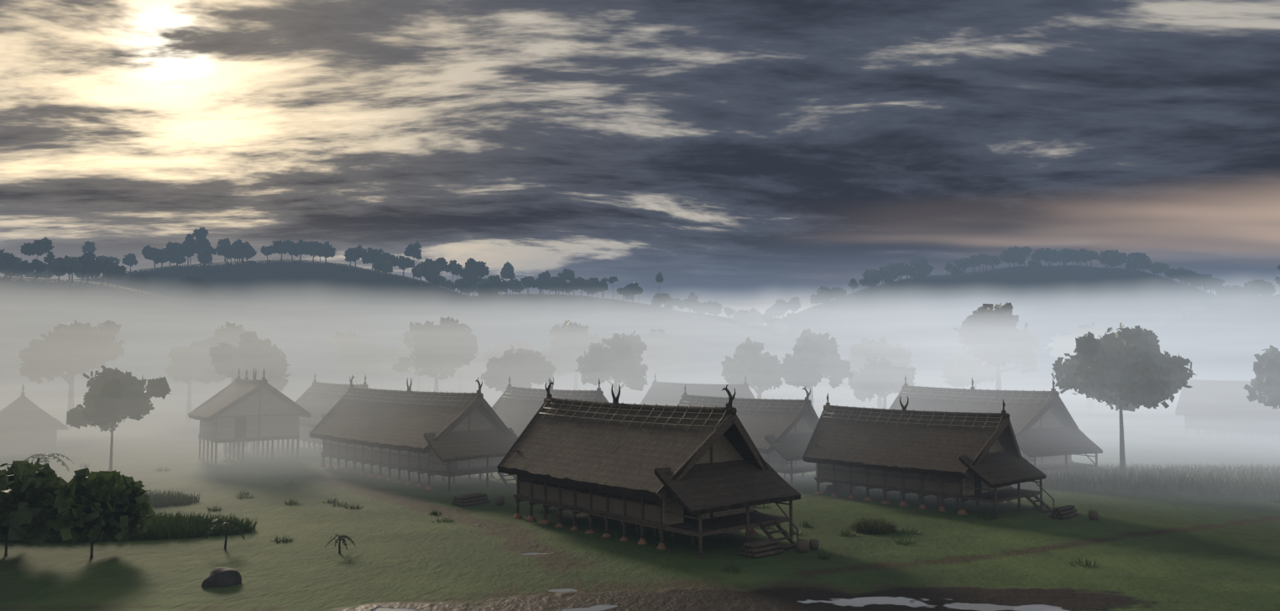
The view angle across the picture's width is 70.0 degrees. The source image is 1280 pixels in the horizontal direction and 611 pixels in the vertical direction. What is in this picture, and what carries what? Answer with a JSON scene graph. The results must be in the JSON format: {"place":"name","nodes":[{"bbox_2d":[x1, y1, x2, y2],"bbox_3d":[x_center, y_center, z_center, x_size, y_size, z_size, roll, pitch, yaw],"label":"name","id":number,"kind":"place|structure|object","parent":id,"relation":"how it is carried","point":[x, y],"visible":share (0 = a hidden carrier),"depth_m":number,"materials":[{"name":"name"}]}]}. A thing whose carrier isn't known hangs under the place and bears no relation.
{"place":"outdoors","nodes":[
{"label":"outdoors","id":0,"kind":"place"},
{"bbox_2d":[0,275,413,378],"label":"hill","id":1,"kind":"structure","parent":0,"point":[154,328],"depth_m":443.07,"materials":[{"name":"grey"}]},
{"bbox_2d":[0,236,343,344],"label":"hill trees","id":2,"kind":"object","parent":1,"relation":"on","point":[198,290],"visible":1,"depth_m":476.79,"materials":[{"name":"green plant"}]},
{"bbox_2d":[73,258,679,372],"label":"hill","id":3,"kind":"structure","parent":0,"point":[369,305],"depth_m":564.69,"materials":[{"name":"grey"}]},
{"bbox_2d":[0,227,645,342],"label":"hill trees","id":4,"kind":"object","parent":3,"relation":"on","point":[472,272],"visible":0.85,"depth_m":594.98,"materials":[{"name":"green plant"}]},
{"bbox_2d":[0,369,1279,610],"bbox_3d":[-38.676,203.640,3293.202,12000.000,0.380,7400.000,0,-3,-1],"label":"ground","id":5,"kind":"structure","parent":0,"point":[1152,552],"depth_m":39.44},
{"bbox_2d":[0,457,67,556],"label":"tree","id":6,"kind":"object","parent":5,"relation":"on","point":[24,485],"visible":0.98,"depth_m":36.35,"materials":[{"name":"green plant"}]},
{"bbox_2d":[0,383,68,453],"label":"house","id":7,"kind":"structure","parent":5,"relation":"on","point":[27,424],"depth_m":78.44,"materials":[{"name":"grey wood"}]},
{"bbox_2d":[23,453,74,471],"bbox_3d":[-37.514,10.485,57.805,2.643,2.245,2.876,0,-3,-1],"label":"palm tree","id":8,"kind":"object","parent":5,"relation":"on","point":[45,457],"visible":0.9,"depth_m":57.79,"materials":[{"name":"green plant"}]},
{"bbox_2d":[39,467,154,557],"bbox_3d":[-22.002,8.440,37.097,4.284,4.082,4.029,-3,-5,43],"label":"tree","id":9,"kind":"object","parent":5,"relation":"on","point":[112,505],"visible":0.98,"depth_m":36.39,"materials":[{"name":"green plant"}]},
{"bbox_2d":[66,365,171,471],"bbox_3d":[-37.036,8.181,64.416,6.216,7.970,5.111,-1,-4,23],"label":"tree","id":10,"kind":"object","parent":5,"relation":"on","point":[112,397],"visible":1,"depth_m":63.96,"materials":[{"name":"green plant"}]},
{"bbox_2d":[0,488,257,543],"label":"tall grass","id":11,"kind":"structure","parent":5,"relation":"on","point":[177,525],"depth_m":41.89,"materials":[{"name":"green plant"}]},
{"bbox_2d":[201,567,241,587],"bbox_3d":[-14.789,9.650,32.388,1.206,0.642,1.004,0,-3,-1],"label":"boulder","id":12,"kind":"object","parent":5,"relation":"on","point":[222,577],"visible":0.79,"depth_m":32.10,"materials":[{"name":"grey stone"}]},
{"bbox_2d":[203,517,245,548],"bbox_3d":[-17.532,9.675,38.504,1.601,1.350,1.588,2,-4,-26],"label":"palm tree","id":13,"kind":"object","parent":5,"relation":"on","point":[228,523],"visible":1,"depth_m":38.40,"materials":[{"name":"green plant"}]},
{"bbox_2d":[187,367,311,464],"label":"tall house","id":14,"kind":"structure","parent":5,"relation":"on","point":[238,414],"depth_m":72.64,"materials":[{"name":"brown wood"}]},
{"bbox_2d":[288,372,368,453],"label":"longhouse","id":15,"kind":"structure","parent":5,"relation":"on","point":[318,401],"depth_m":81.67,"materials":[{"name":"brown wood"}]},
{"bbox_2d":[324,534,355,553],"bbox_3d":[-12.343,9.885,37.649,1.183,0.874,1.160,-2,-4,27],"label":"palm tree","id":16,"kind":"object","parent":5,"relation":"on","point":[342,537],"visible":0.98,"depth_m":37.60,"materials":[{"name":"green plant"}]},
{"bbox_2d":[308,375,517,492],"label":"longhouse","id":17,"kind":"structure","parent":5,"relation":"on","point":[446,434],"depth_m":60.95,"materials":[{"name":"brown wood"}]},
{"bbox_2d":[491,376,609,437],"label":"longhouse","id":18,"kind":"structure","parent":5,"relation":"on","point":[515,409],"depth_m":69.42,"materials":[{"name":"brown wood"}]},
{"bbox_2d":[17,302,1116,426],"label":"trees","id":19,"kind":"object","parent":5,"relation":"on","point":[992,340],"visible":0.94,"depth_m":107.48,"materials":[{"name":"grey plant"}]},
{"bbox_2d":[496,379,800,559],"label":"longhouse","id":20,"kind":"structure","parent":5,"relation":"on","point":[698,472],"depth_m":40.81,"materials":[{"name":"brown wood"}]},
{"bbox_2d":[319,463,1013,549],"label":"earth mounds","id":21,"kind":"object","parent":5,"relation":"on","point":[662,545],"visible":0.46,"depth_m":48.32,"materials":[{"name":"soil"}]},
{"bbox_2d":[56,457,1279,573],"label":"grass tufts","id":22,"kind":"object","parent":5,"relation":"on","point":[435,512],"visible":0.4,"depth_m":46.30,"materials":[{"name":"green plant"}]},
{"bbox_2d":[639,373,755,406],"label":"longhouse","id":23,"kind":"structure","parent":5,"relation":"on","point":[663,394],"depth_m":87.72,"materials":[{"name":"brown wood"}]},
{"bbox_2d":[677,384,819,485],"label":"longhouse","id":24,"kind":"structure","parent":5,"relation":"on","point":[780,432],"depth_m":61.43,"materials":[{"name":"brown wood"}]},
{"bbox_2d":[451,484,1098,558],"bbox_3d":[6.337,10.683,48.631,28.093,0.660,19.728,-3,-5,44],"label":"village clutter","id":25,"kind":"object","parent":5,"relation":"on","point":[758,549],"visible":0.83,"depth_m":45.62,"materials":[{"name":"brown wood"}]},
{"bbox_2d":[841,485,900,534],"bbox_3d":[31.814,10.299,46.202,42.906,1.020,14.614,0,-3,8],"label":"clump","id":26,"kind":"object","parent":5,"relation":"on","point":[874,525],"depth_m":42.63,"materials":[{"name":"green plant"}]},
{"bbox_2d":[802,392,1054,518],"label":"longhouse","id":27,"kind":"structure","parent":5,"relation":"on","point":[975,457],"depth_m":50.14,"materials":[{"name":"brown wood"}]},
{"bbox_2d":[888,376,1102,473],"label":"longhouse","id":28,"kind":"structure","parent":5,"relation":"on","point":[1047,432],"depth_m":61.29,"materials":[{"name":"brown wood"}]},
{"bbox_2d":[1050,322,1197,472],"bbox_3d":[31.819,6.449,59.885,7.872,10.678,8.101,0,-3,-1],"label":"tree","id":29,"kind":"object","parent":5,"relation":"on","point":[1128,368],"visible":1,"depth_m":58.70,"materials":[{"name":"green plant"}]},
{"bbox_2d":[1011,461,1279,498],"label":"crop grass","id":30,"kind":"structure","parent":5,"relation":"on","point":[1241,481],"depth_m":55.47,"materials":[{"name":"plant"}]},
{"bbox_2d":[1175,379,1279,442],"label":"longhouse","id":31,"kind":"structure","parent":5,"relation":"on","point":[1219,406],"depth_m":92.26,"materials":[{"name":"grey wood"}]},
{"bbox_2d":[1243,344,1279,409],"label":"tree","id":32,"kind":"object","parent":5,"relation":"on","point":[1265,384],"visible":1,"depth_m":62.70,"materials":[{"name":"green plant"}]},
{"bbox_2d":[0,0,1279,325],"label":"sky","id":33,"kind":"structure","parent":0,"point":[748,154],"materials":[{"name":"grey"}]},
{"bbox_2d":[470,293,848,371],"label":"hill","id":34,"kind":"structure","parent":0,"point":[712,343],"depth_m":657.84,"materials":[{"name":"grey"}]},
{"bbox_2d":[428,261,840,343],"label":"hill trees","id":35,"kind":"object","parent":34,"relation":"on","point":[591,285],"visible":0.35,"depth_m":685.32,"materials":[{"name":"green plant"}]},
{"bbox_2d":[682,311,763,329],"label":"hill","id":36,"kind":"structure","parent":0,"point":[727,320],"depth_m":1127.86,"materials":[{"name":"grey"}]},
{"bbox_2d":[624,292,793,325],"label":"hill trees","id":37,"kind":"object","parent":36,"relation":"on","point":[680,305],"visible":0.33,"depth_m":1140.31,"materials":[{"name":"green plant"}]},
{"bbox_2d":[756,265,1238,369],"bbox_3d":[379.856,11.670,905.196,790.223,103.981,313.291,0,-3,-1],"label":"hill","id":38,"kind":"structure","parent":0,"point":[922,318],"depth_m":842.71,"materials":[{"name":"grey"}]},
{"bbox_2d":[731,245,1261,329],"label":"hill trees","id":39,"kind":"object","parent":38,"relation":"on","point":[921,267],"visible":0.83,"depth_m":893.56,"materials":[{"name":"green plant"}]},
{"bbox_2d":[1154,293,1279,371],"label":"hill","id":40,"kind":"structure","parent":0,"point":[1234,338],"depth_m":623.41,"materials":[{"name":"grey"}]},
{"bbox_2d":[1117,262,1279,333],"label":"hill trees","id":41,"kind":"object","parent":40,"relation":"on","point":[1239,295],"visible":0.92,"depth_m":653.55,"materials":[{"name":"green plant"}]}
]}

